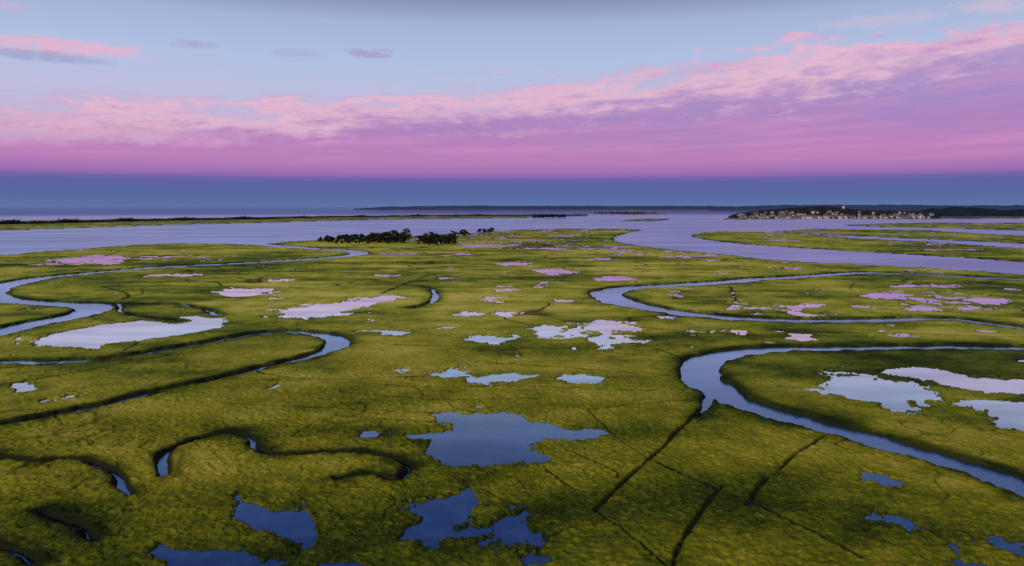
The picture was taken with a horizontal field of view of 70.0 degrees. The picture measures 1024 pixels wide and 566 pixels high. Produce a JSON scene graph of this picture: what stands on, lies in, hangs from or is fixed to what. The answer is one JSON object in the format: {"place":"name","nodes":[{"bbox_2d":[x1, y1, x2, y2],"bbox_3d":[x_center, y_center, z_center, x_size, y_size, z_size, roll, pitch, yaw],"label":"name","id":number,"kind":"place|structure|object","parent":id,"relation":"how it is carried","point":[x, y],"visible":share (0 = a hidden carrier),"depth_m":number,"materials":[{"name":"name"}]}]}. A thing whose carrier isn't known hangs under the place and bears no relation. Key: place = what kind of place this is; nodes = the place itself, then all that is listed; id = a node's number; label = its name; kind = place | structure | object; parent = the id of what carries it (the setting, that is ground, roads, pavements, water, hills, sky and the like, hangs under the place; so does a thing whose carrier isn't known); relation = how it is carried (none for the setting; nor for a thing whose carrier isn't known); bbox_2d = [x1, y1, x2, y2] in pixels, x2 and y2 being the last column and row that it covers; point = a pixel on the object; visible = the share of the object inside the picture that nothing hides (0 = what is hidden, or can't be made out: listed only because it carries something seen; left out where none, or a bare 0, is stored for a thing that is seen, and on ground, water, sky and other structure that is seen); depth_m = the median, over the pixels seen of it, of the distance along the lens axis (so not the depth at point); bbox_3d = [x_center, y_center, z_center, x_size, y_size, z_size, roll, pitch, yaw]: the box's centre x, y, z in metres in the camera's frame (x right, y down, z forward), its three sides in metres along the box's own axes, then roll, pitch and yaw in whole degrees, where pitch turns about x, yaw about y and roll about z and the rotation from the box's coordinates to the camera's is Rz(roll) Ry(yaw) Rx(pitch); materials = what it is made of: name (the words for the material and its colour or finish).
{"place":"outdoors","nodes":[
{"label":"outdoors","id":0,"kind":"place"},
{"bbox_2d":[0,211,1023,565],"bbox_3d":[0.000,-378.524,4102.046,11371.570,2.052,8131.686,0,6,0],"label":"salt marsh ground","id":1,"kind":"structure","parent":0,"point":[664,471],"depth_m":183.42,"materials":[{"name":"green plant"}]},
{"bbox_2d":[0,215,275,223],"bbox_3d":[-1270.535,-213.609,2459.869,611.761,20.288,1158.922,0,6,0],"label":"shrub belt","id":2,"kind":"object","parent":1,"relation":"on","point":[17,221],"visible":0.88,"depth_m":2400.98,"materials":[{"name":"green plant"}]},
{"bbox_2d":[318,228,411,243],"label":"oak grove","id":3,"kind":"object","parent":1,"relation":"on","point":[387,237],"visible":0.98,"depth_m":1021.75,"materials":[{"name":"green plant"}]},
{"bbox_2d":[257,213,571,218],"bbox_3d":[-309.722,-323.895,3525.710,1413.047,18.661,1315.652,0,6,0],"label":"shrub belt","id":4,"kind":"object","parent":1,"relation":"on","point":[539,214],"visible":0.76,"depth_m":3641.17,"materials":[{"name":"green plant"}]},
{"bbox_2d":[416,231,456,244],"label":"pine grove","id":5,"kind":"object","parent":1,"relation":"on","point":[432,238],"visible":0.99,"depth_m":980.54,"materials":[{"name":"green plant"}]},
{"bbox_2d":[448,229,470,236],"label":"tree clump","id":6,"kind":"object","parent":1,"relation":"on","point":[464,233],"visible":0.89,"depth_m":1217.97,"materials":[{"name":"green plant"}]},
{"bbox_2d":[477,227,494,232],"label":"tree clump","id":7,"kind":"object","parent":1,"relation":"on","point":[491,229],"visible":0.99,"depth_m":1376.34,"materials":[{"name":"green plant"}]},
{"bbox_2d":[1,211,1023,565],"bbox_3d":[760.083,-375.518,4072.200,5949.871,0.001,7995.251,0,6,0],"label":"marsh ponds","id":8,"kind":"structure","parent":1,"relation":"in","point":[483,439],"depth_m":191.71,"materials":[{"name":"liquid"}]},
{"bbox_2d":[532,214,565,217],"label":"islet trees","id":9,"kind":"object","parent":1,"relation":"on","point":[553,215],"visible":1,"depth_m":3161.67,"materials":[{"name":"green plant"}]},
{"bbox_2d":[595,212,643,213],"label":"islet trees","id":10,"kind":"object","parent":1,"relation":"on","point":[619,212],"visible":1,"depth_m":5125.18,"materials":[{"name":"green plant"}]},
{"bbox_2d":[0,207,1023,563],"bbox_3d":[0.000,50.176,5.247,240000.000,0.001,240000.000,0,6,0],"label":"tidal water","id":11,"kind":"structure","parent":0,"point":[676,231],"depth_m":1060.90,"materials":[{"name":"blue liquid"}]},
{"bbox_2d":[0,0,1023,206],"label":"sky","id":12,"kind":"structure","parent":0,"point":[104,103],"materials":[{"name":"purple"}]},
{"bbox_2d":[354,205,735,209],"bbox_3d":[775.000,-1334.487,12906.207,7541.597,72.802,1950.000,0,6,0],"label":"distant coast","id":13,"kind":"structure","parent":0,"point":[477,207],"depth_m":12356.30},
{"bbox_2d":[747,208,939,217],"bbox_3d":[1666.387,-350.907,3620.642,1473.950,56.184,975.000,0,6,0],"label":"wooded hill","id":14,"kind":"structure","parent":0,"point":[937,215],"depth_m":3389.12,"materials":[{"name":"green plant"}]},
{"bbox_2d":[728,205,936,217],"bbox_3d":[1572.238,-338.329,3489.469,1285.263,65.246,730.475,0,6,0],"label":"hillside woodland","id":15,"kind":"object","parent":14,"relation":"on","point":[854,212],"visible":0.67,"depth_m":3477.54,"materials":[{"name":"green plant"}]},
{"bbox_2d":[737,210,933,217],"bbox_3d":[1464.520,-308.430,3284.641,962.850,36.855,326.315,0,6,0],"label":"hillside houses","id":16,"kind":"structure","parent":14,"relation":"on","point":[840,215],"depth_m":3163.83,"materials":[{"name":"grey"}]},
{"bbox_2d":[711,204,1023,210],"bbox_3d":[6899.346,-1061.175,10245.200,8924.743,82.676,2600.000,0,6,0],"label":"distant hills","id":17,"kind":"structure","parent":0,"point":[882,207],"depth_m":9646.44,"materials":[{"name":"green plant"}]},
{"bbox_2d":[918,207,1023,215],"bbox_3d":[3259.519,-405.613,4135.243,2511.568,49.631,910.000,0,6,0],"label":"wooded hill","id":18,"kind":"structure","parent":0,"point":[958,211],"depth_m":3916.44,"materials":[{"name":"green plant"}]}
]}

